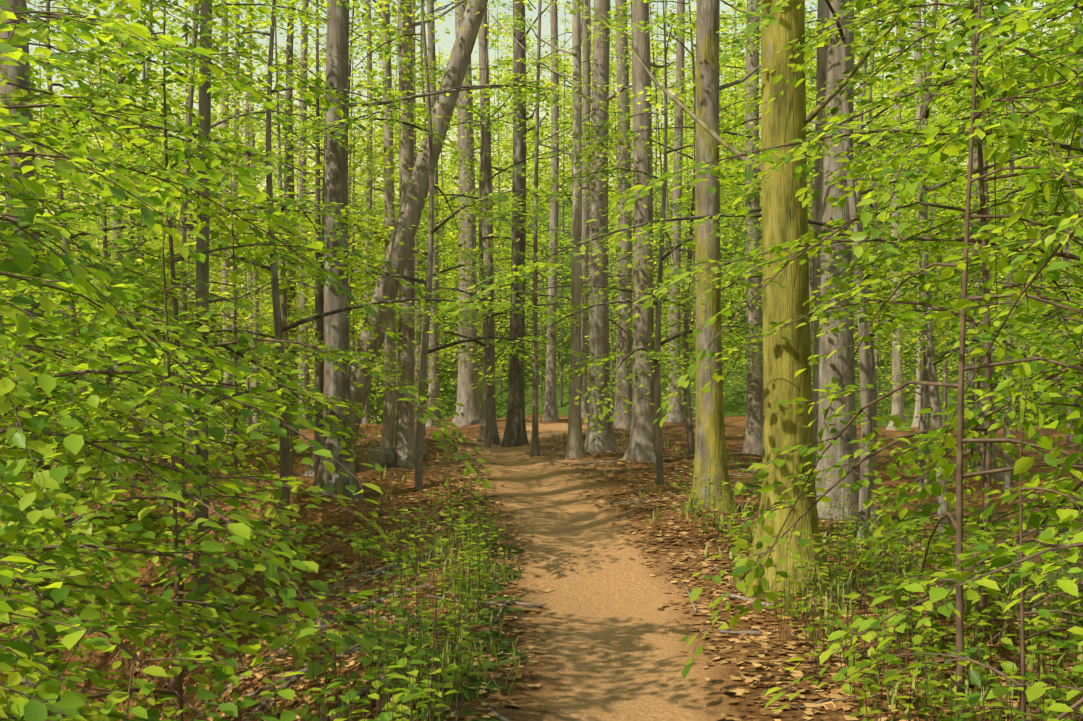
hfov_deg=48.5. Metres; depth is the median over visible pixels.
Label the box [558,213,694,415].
understory tree
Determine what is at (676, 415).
tree
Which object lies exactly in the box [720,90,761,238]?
understory tree
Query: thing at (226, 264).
tree
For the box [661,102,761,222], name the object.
understory tree
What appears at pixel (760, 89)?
understory tree
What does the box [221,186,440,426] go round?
understory tree
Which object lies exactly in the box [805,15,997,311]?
understory tree
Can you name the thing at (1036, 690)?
branch
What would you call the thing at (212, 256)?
understory tree
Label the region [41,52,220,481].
understory tree
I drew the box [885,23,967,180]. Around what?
understory tree
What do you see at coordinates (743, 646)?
ground leaf litter
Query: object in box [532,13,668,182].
understory tree
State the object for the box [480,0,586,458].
tree
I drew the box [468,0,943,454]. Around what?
tree sapling
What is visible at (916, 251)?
tree sapling
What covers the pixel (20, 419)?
tree sapling
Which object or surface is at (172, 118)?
understory tree
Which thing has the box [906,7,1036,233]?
understory tree
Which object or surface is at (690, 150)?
understory tree
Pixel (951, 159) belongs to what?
understory tree
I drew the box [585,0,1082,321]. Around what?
branch
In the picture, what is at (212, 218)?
understory tree
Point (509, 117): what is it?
understory tree
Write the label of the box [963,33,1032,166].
understory tree
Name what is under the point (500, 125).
tree sapling
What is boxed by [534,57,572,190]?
understory tree
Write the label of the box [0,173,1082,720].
terrain
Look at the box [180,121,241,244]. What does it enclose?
understory tree
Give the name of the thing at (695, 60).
understory tree
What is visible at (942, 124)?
understory tree
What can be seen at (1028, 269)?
understory tree
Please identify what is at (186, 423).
understory tree
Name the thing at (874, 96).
understory tree
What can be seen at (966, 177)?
understory tree
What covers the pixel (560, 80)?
understory tree
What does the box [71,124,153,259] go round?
understory tree
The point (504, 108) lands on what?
understory tree
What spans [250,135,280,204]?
understory tree
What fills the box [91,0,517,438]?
understory tree
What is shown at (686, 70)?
tree
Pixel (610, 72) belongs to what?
understory tree
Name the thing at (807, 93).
understory tree
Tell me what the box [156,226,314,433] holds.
understory tree
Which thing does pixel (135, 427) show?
understory tree
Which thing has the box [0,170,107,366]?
understory tree
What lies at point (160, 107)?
understory tree
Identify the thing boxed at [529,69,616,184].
understory tree
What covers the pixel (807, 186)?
understory tree
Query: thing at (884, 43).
understory tree
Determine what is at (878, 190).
understory tree
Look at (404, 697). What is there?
plant seedlings
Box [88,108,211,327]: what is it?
understory tree
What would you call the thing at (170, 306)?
understory tree
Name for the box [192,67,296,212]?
understory tree
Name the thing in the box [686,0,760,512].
tree
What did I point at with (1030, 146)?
understory tree
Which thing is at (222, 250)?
tree sapling
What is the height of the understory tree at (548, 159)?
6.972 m
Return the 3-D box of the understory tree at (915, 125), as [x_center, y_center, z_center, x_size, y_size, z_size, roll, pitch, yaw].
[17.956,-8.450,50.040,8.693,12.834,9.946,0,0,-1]
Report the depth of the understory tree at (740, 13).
76.61 m
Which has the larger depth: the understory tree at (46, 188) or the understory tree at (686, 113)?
the understory tree at (686, 113)
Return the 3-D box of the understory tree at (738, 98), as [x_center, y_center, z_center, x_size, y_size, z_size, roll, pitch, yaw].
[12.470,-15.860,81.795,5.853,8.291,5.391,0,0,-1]
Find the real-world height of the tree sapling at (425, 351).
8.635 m
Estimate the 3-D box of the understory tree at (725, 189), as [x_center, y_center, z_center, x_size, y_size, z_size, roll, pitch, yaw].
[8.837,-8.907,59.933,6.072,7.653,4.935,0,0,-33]
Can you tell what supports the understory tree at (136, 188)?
on the terrain at (612, 645)
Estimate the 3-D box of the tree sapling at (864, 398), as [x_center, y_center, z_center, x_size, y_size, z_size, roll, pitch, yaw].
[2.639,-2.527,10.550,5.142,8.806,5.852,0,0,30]
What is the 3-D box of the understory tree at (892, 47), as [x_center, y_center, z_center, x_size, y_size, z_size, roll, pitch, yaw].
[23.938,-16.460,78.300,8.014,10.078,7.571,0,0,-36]
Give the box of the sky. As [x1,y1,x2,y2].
[0,0,1082,213]
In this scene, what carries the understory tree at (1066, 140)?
on the terrain at (612, 645)
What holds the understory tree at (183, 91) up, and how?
on the terrain at (612, 645)
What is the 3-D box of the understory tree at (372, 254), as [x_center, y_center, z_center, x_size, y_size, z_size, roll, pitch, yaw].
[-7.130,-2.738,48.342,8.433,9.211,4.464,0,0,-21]
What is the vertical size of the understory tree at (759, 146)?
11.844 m
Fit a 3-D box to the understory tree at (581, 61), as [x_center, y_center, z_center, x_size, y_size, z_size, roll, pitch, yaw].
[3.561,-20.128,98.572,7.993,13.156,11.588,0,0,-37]
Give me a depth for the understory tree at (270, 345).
39.58 m
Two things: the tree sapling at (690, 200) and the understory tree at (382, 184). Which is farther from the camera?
the understory tree at (382, 184)
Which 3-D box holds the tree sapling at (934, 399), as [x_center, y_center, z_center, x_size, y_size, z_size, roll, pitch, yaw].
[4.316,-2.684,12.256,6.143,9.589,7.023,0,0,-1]
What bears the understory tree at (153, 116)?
on the terrain at (612, 645)
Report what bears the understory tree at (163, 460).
on the terrain at (612, 645)
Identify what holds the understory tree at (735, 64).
on the terrain at (612, 645)
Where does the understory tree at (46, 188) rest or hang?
on the terrain at (612, 645)
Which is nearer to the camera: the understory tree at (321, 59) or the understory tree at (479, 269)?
the understory tree at (479, 269)
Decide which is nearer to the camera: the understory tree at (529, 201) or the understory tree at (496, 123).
the understory tree at (529, 201)
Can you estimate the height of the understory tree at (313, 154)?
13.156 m
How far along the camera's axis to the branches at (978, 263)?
13.97 m
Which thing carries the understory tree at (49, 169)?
on the terrain at (612, 645)
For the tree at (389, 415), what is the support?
on the terrain at (612, 645)
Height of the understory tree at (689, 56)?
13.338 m
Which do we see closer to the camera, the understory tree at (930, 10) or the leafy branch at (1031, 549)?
the leafy branch at (1031, 549)
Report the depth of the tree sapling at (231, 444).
11.64 m
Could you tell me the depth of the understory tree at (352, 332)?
30.11 m
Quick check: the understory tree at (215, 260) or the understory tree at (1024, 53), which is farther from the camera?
the understory tree at (1024, 53)
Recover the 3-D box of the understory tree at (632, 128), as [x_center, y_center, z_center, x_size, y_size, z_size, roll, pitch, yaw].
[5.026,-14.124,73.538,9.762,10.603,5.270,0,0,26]
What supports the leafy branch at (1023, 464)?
on the terrain at (612, 645)
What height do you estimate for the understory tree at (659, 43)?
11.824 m
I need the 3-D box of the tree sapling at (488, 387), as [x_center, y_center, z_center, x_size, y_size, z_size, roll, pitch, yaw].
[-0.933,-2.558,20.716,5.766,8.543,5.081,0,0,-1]
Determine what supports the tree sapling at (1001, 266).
on the terrain at (612, 645)
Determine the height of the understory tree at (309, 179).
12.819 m
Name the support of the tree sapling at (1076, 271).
on the terrain at (612, 645)
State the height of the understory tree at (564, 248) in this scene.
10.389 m
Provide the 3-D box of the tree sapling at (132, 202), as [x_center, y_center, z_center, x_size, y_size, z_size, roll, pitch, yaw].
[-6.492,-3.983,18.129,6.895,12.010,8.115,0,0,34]
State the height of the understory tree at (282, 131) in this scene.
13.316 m
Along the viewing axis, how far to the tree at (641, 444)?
17.73 m
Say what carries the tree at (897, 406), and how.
on the terrain at (612, 645)
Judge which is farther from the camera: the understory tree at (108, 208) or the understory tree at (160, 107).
the understory tree at (108, 208)
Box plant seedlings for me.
[165,458,1082,720]
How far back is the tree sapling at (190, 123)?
14.71 m
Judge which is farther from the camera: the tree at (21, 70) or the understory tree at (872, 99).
the understory tree at (872, 99)
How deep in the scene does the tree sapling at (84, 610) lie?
4.97 m
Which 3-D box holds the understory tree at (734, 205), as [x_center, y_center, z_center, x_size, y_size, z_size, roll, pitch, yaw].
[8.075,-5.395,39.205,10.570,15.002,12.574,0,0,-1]
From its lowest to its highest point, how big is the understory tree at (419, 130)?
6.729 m
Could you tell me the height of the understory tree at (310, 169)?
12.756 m
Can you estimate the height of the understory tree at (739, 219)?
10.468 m
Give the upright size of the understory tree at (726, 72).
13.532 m
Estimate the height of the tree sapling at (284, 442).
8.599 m
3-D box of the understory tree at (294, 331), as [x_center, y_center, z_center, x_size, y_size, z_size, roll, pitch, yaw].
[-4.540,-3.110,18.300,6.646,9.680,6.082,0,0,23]
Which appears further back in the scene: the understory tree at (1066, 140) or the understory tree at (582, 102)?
the understory tree at (582, 102)
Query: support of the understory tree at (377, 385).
on the terrain at (612, 645)
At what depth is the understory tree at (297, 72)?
45.22 m
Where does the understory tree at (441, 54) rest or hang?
on the terrain at (612, 645)
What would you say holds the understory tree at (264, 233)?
on the terrain at (612, 645)
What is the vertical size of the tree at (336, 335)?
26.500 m
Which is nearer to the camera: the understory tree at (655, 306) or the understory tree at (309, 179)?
the understory tree at (655, 306)
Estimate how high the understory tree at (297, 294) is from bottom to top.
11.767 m
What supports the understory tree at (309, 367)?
on the terrain at (612, 645)
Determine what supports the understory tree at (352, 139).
on the terrain at (612, 645)
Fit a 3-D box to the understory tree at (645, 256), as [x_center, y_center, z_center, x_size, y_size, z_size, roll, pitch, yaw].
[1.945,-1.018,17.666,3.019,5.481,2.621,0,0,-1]
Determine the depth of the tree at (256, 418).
24.75 m
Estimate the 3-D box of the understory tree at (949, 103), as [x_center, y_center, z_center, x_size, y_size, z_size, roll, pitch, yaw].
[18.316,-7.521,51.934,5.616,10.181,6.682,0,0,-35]
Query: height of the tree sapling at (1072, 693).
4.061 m
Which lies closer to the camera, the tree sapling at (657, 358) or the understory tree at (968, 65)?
the tree sapling at (657, 358)
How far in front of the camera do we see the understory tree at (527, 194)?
53.69 m
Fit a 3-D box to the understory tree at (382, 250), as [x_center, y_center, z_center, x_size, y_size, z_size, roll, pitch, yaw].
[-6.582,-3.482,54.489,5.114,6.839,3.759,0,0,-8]
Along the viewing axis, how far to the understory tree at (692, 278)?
43.34 m
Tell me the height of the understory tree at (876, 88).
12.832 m
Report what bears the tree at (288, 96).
on the terrain at (612, 645)
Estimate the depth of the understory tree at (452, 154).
83.09 m
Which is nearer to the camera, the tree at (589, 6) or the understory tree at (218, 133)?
the tree at (589, 6)
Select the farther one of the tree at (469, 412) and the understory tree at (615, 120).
the understory tree at (615, 120)
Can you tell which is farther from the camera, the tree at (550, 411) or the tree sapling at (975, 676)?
the tree at (550, 411)
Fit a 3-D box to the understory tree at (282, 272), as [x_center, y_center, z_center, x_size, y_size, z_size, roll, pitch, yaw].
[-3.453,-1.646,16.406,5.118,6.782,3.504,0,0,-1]
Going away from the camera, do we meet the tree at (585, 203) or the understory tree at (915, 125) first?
the tree at (585, 203)
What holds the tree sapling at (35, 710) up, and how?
on the terrain at (612, 645)
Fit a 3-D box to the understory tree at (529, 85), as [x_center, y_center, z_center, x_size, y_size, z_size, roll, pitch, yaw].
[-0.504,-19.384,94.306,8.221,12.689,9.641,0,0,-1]
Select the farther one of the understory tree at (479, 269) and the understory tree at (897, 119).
the understory tree at (479, 269)
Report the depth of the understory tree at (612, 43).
61.05 m
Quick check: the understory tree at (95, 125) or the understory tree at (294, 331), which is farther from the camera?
the understory tree at (95, 125)
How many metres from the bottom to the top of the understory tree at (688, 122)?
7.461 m
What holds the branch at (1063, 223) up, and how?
on the terrain at (612, 645)
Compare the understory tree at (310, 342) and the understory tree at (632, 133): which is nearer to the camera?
the understory tree at (310, 342)
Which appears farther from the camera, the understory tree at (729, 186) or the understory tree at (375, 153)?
the understory tree at (729, 186)
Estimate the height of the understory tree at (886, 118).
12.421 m
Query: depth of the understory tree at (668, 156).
69.18 m
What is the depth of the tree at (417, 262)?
32.75 m
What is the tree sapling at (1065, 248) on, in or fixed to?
on the terrain at (612, 645)
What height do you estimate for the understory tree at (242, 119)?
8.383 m
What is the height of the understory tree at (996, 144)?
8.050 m
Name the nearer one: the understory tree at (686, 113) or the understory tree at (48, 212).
the understory tree at (48, 212)
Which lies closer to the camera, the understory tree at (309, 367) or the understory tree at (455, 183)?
the understory tree at (309, 367)
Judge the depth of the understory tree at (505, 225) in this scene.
59.06 m
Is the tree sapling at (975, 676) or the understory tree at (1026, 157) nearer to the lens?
the tree sapling at (975, 676)
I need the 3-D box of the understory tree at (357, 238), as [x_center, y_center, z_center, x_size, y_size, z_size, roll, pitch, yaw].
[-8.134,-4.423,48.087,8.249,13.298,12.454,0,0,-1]
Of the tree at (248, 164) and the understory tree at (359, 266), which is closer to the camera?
the tree at (248, 164)
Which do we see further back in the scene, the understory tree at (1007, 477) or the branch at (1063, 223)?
the understory tree at (1007, 477)
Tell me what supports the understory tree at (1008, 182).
on the terrain at (612, 645)
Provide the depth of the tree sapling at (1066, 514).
4.85 m
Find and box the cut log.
[356,439,427,471]
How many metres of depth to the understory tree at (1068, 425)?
26.77 m
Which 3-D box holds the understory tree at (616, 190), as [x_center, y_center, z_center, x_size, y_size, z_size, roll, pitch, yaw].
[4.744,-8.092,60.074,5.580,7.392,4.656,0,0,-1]
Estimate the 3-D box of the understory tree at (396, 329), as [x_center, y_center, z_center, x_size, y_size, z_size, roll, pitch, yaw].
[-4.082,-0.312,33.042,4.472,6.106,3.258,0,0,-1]
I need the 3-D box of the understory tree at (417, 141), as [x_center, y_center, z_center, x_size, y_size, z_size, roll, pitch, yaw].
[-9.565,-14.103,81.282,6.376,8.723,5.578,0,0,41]
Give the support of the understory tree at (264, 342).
on the terrain at (612, 645)
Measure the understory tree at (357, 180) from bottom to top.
16.025 m
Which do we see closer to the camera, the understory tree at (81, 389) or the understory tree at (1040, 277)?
the understory tree at (81, 389)
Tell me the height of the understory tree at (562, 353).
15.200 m
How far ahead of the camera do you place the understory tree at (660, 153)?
41.44 m
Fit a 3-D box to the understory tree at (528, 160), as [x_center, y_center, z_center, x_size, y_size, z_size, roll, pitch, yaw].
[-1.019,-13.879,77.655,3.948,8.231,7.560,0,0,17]
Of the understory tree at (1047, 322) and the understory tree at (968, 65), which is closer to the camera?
the understory tree at (1047, 322)
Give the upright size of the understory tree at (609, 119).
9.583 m
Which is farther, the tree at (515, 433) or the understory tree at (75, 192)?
the understory tree at (75, 192)
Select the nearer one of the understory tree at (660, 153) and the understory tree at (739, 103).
the understory tree at (660, 153)
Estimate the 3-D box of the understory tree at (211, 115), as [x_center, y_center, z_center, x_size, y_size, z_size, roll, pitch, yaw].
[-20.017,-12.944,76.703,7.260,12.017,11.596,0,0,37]
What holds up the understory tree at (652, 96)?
on the terrain at (612, 645)
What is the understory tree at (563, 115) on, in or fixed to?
on the terrain at (612, 645)
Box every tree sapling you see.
[0,0,337,633]
[0,0,351,466]
[0,0,437,611]
[0,0,445,478]
[0,0,468,720]
[0,0,491,702]
[0,0,571,551]
[0,1,276,439]
[0,44,206,720]
[0,65,259,683]
[0,88,188,543]
[0,164,427,720]
[0,406,22,696]
[0,514,184,720]
[3,125,316,621]
[160,0,524,366]
[194,0,632,491]
[293,0,589,436]
[348,0,631,447]
[415,0,744,396]
[426,0,1082,551]
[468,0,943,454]
[472,0,812,484]
[557,5,962,417]
[563,0,1016,388]
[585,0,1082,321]
[597,0,1082,489]
[653,0,1082,678]
[674,0,1082,543]
[721,0,1079,387]
[729,0,1082,719]
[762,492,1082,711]
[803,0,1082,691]
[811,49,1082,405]
[846,362,1082,720]
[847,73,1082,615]
[854,7,1082,470]
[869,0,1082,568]
[871,11,1082,357]
[871,90,1082,308]
[899,309,1082,696]
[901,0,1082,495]
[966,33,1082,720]
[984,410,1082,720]
[992,109,1082,416]
[1044,661,1082,720]
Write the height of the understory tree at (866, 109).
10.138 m
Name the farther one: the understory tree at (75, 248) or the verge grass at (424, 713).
the understory tree at (75, 248)
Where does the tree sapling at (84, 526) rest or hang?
on the terrain at (612, 645)
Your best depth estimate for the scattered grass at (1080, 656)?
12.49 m
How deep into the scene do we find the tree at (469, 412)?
28.75 m
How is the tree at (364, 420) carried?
on the terrain at (612, 645)
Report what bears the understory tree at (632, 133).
on the terrain at (612, 645)
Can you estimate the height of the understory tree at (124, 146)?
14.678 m
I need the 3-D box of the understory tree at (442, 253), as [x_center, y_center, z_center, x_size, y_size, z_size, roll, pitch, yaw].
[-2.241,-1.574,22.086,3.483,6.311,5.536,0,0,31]
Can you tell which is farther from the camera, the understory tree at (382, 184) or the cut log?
the understory tree at (382, 184)
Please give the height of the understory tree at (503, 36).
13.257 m
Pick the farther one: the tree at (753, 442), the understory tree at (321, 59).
the understory tree at (321, 59)
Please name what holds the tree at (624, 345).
on the terrain at (612, 645)
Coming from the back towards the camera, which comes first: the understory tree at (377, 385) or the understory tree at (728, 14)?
the understory tree at (728, 14)
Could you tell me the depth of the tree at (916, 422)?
35.83 m
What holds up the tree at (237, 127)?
on the terrain at (612, 645)
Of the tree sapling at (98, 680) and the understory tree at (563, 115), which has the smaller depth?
the tree sapling at (98, 680)
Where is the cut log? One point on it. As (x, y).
(383, 457)
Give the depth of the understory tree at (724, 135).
28.88 m
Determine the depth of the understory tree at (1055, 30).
59.52 m
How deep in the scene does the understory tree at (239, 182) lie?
62.00 m
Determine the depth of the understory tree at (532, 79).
92.69 m
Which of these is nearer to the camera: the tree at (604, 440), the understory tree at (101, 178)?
the tree at (604, 440)
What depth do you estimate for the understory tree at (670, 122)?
55.35 m
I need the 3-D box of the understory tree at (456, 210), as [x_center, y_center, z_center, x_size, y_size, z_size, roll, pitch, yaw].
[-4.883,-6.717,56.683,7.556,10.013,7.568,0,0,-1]
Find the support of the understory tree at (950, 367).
on the terrain at (612, 645)
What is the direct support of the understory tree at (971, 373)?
on the terrain at (612, 645)
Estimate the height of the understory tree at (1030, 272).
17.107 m
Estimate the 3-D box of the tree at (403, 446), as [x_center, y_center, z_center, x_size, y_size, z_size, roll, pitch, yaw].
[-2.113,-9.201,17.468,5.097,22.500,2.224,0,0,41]
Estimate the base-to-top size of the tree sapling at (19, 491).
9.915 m
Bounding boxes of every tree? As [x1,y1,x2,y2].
[0,0,60,715]
[0,165,228,501]
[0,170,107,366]
[0,281,103,488]
[2,0,209,385]
[2,100,153,391]
[2,115,177,451]
[3,0,394,463]
[3,119,102,271]
[4,157,146,400]
[4,259,131,481]
[35,117,229,483]
[36,0,309,459]
[37,94,108,222]
[38,33,252,487]
[40,132,159,362]
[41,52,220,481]
[43,0,370,393]
[45,53,218,394]
[46,118,242,463]
[47,164,267,476]
[49,81,230,404]
[50,291,129,511]
[52,203,224,474]
[70,100,148,236]
[71,68,161,211]
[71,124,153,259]
[84,0,428,455]
[86,138,132,254]
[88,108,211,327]
[90,311,168,481]
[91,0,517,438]
[101,201,184,392]
[107,93,178,284]
[107,119,175,225]
[112,0,128,485]
[116,0,492,477]
[123,117,278,413]
[125,87,350,357]
[126,48,220,210]
[127,67,218,266]
[127,80,194,216]
[128,322,224,461]
[132,0,616,460]
[143,0,471,475]
[144,112,260,330]
[145,64,261,228]
[145,239,211,393]
[156,123,380,460]
[156,191,259,347]
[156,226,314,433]
[167,1,244,435]
[168,82,356,332]
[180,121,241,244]
[183,40,383,444]
[184,0,292,648]
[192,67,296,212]
[195,0,424,448]
[208,12,510,435]
[209,159,382,433]
[209,236,313,445]
[209,250,311,409]
[210,111,278,276]
[214,71,375,340]
[219,75,379,343]
[221,0,233,442]
[221,34,444,392]
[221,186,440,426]
[222,112,457,377]
[229,53,323,293]
[236,0,465,467]
[238,209,312,360]
[239,93,397,367]
[241,0,538,396]
[241,228,311,391]
[244,28,457,417]
[245,0,267,430]
[246,0,323,440]
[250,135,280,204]
[251,311,362,434]
[256,35,397,222]
[257,106,524,393]
[261,56,355,194]
[261,215,383,419]
[264,84,398,387]
[284,0,442,457]
[296,82,374,185]
[298,0,352,430]
[304,0,487,477]
[309,0,622,499]
[310,0,372,423]
[310,182,457,401]
[312,211,383,341]
[312,245,457,420]
[313,114,427,263]
[321,139,382,309]
[349,75,453,344]
[349,140,398,252]
[355,81,457,226]
[357,65,445,245]
[358,50,549,353]
[360,208,421,325]
[361,0,590,392]
[363,53,506,326]
[364,52,478,243]
[364,90,453,207]
[377,129,456,232]
[383,156,570,380]
[394,100,570,384]
[396,123,588,353]
[398,114,505,299]
[412,1,420,421]
[419,148,511,296]
[420,60,541,298]
[425,0,468,426]
[426,22,564,252]
[427,173,532,366]
[438,107,478,206]
[439,220,481,399]
[441,0,744,406]
[441,210,524,386]
[444,0,811,393]
[447,21,741,389]
[448,0,550,426]
[449,0,582,446]
[449,14,570,197]
[471,6,561,444]
[473,58,550,175]
[475,119,510,191]
[476,152,571,331]
[478,188,612,406]
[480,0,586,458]
[481,121,632,363]
[490,33,571,190]
[491,33,566,181]
[493,77,560,185]
[496,1,744,316]
[500,93,562,195]
[511,123,589,253]
[512,54,572,191]
[527,35,616,184]
[528,0,666,456]
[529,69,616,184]
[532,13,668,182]
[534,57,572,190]
[538,0,693,307]
[540,0,558,421]
[541,18,632,177]
[541,29,686,250]
[543,84,590,192]
[547,26,652,173]
[549,0,745,390]
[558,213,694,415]
[562,0,657,453]
[562,62,667,179]
[564,0,897,596]
[565,0,809,279]
[566,46,672,200]
[568,27,806,411]
[568,48,692,223]
[571,56,725,321]
[572,114,761,413]
[581,0,589,417]
[585,193,743,392]
[588,0,590,107]
[608,0,745,323]
[608,56,691,186]
[608,98,632,179]
[608,131,687,259]
[611,44,689,174]
[612,0,632,428]
[613,41,687,184]
[614,9,760,301]
[621,0,672,462]
[631,100,692,193]
[632,96,762,335]
[650,0,695,422]
[653,50,761,337]
[653,82,720,184]
[658,11,810,260]
[659,32,744,161]
[661,96,762,323]
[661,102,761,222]
[662,0,935,404]
[662,51,725,171]
[663,1,909,383]
[666,52,878,385]
[670,160,744,321]
[684,108,759,251]
[685,71,760,171]
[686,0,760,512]
[688,0,807,153]
[688,1,760,171]
[688,60,760,211]
[720,0,762,454]
[720,13,862,247]
[720,51,969,400]
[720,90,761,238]
[724,77,761,206]
[728,1,1074,483]
[736,1,1080,500]
[741,58,760,144]
[760,84,915,211]
[761,3,936,223]
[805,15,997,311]
[805,37,816,204]
[806,6,941,377]
[806,129,947,382]
[808,25,957,303]
[812,0,887,525]
[812,3,966,206]
[854,0,1079,415]
[854,4,963,199]
[854,109,1024,490]
[855,12,912,168]
[855,54,903,168]
[855,104,946,364]
[855,137,890,267]
[864,36,940,202]
[866,14,1059,300]
[866,36,930,162]
[872,138,1026,432]
[873,8,1082,452]
[873,216,975,404]
[880,61,1007,289]
[881,1,1079,419]
[881,3,951,187]
[884,138,1021,318]
[885,4,906,430]
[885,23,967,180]
[886,66,1080,404]
[896,249,1040,420]
[897,2,1082,442]
[900,54,1018,224]
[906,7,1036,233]
[911,4,923,427]
[911,88,959,189]
[914,98,970,199]
[930,92,1049,287]
[933,28,1033,171]
[937,207,1046,419]
[950,10,1082,430]
[951,53,1082,428]
[952,49,1080,325]
[952,63,1009,195]
[955,19,1080,306]
[957,35,1074,235]
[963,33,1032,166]
[969,0,1002,480]
[988,94,1082,313]
[989,142,1080,310]
[990,5,1081,174]
[991,75,1081,348]
[991,135,1082,398]
[992,222,1062,398]
[995,34,1039,149]
[996,121,1081,360]
[1018,235,1082,365]
[1031,15,1069,138]
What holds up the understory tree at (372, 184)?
on the terrain at (612, 645)
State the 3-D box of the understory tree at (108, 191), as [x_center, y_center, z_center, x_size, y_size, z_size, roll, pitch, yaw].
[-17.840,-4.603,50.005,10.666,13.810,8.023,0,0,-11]
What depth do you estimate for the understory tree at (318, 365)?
15.92 m
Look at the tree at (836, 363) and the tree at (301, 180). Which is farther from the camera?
the tree at (301, 180)
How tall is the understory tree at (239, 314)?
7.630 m
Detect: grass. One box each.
[120,428,1082,720]
[350,504,520,720]
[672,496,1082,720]
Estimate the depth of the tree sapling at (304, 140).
19.19 m
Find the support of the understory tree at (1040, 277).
on the terrain at (612, 645)
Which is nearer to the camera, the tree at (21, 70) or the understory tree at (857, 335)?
the tree at (21, 70)
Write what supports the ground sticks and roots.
on the terrain at (612, 645)
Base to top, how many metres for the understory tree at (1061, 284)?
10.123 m
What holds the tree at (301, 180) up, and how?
on the terrain at (612, 645)
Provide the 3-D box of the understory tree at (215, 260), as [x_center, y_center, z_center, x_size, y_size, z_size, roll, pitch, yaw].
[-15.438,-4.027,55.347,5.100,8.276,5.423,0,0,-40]
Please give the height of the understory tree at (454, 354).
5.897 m
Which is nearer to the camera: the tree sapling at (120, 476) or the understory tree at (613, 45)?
the tree sapling at (120, 476)
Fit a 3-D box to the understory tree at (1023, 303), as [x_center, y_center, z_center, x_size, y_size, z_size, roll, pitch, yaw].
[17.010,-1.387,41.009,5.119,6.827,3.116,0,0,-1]
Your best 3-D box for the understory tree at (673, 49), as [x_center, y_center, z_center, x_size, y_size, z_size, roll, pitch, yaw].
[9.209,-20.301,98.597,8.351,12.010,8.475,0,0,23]
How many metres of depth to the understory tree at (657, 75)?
52.60 m
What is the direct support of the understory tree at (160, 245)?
on the terrain at (612, 645)
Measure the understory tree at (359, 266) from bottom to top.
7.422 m
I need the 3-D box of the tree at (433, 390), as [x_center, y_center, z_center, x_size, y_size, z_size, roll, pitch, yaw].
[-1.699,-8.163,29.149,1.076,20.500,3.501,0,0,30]
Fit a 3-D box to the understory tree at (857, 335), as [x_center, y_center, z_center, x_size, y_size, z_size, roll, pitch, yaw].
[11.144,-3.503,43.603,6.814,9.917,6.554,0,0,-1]
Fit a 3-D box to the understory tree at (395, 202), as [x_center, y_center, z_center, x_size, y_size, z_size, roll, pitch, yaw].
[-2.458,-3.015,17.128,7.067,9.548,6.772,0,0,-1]
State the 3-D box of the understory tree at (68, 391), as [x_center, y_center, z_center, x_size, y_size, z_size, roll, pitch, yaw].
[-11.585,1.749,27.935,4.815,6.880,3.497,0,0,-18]
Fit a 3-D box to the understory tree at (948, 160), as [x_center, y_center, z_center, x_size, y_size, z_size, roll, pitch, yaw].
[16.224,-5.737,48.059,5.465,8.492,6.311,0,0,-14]
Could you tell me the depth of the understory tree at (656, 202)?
54.16 m
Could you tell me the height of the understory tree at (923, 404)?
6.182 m
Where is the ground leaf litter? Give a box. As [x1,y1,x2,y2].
[1,424,1082,720]
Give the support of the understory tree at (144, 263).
on the terrain at (612, 645)
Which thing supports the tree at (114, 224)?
on the terrain at (612, 645)
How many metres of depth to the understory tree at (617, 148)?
91.71 m
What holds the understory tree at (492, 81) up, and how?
on the terrain at (612, 645)
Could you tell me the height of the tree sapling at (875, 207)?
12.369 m
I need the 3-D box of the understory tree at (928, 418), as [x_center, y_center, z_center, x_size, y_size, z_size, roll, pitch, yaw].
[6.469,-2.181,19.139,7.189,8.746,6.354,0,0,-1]
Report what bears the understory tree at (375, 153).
on the terrain at (612, 645)
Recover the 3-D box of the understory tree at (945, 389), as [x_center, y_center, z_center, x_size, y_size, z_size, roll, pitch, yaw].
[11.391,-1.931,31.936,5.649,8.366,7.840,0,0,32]
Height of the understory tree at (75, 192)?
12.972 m
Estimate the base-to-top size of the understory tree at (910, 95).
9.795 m
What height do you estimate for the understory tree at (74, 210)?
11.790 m
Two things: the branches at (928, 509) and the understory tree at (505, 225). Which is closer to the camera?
the branches at (928, 509)
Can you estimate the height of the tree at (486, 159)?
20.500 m
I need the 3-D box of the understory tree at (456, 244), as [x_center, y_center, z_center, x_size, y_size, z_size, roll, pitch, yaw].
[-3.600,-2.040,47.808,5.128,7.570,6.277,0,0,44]
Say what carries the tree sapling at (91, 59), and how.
on the terrain at (612, 645)
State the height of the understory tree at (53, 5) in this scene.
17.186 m
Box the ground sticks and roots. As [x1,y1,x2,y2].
[95,439,1061,720]
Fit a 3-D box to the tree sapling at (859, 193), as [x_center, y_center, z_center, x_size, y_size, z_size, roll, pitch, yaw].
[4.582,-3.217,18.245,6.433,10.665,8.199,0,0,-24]
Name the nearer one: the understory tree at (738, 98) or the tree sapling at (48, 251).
the tree sapling at (48, 251)
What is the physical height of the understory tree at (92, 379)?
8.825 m
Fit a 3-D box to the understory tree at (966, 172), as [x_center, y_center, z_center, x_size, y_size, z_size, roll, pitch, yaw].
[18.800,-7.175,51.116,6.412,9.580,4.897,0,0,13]
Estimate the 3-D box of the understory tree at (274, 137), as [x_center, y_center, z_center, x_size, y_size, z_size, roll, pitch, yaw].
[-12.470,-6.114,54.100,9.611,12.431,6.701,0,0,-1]
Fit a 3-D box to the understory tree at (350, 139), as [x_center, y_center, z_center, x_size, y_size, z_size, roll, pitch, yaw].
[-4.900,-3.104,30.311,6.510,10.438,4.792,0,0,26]
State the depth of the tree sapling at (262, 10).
12.36 m

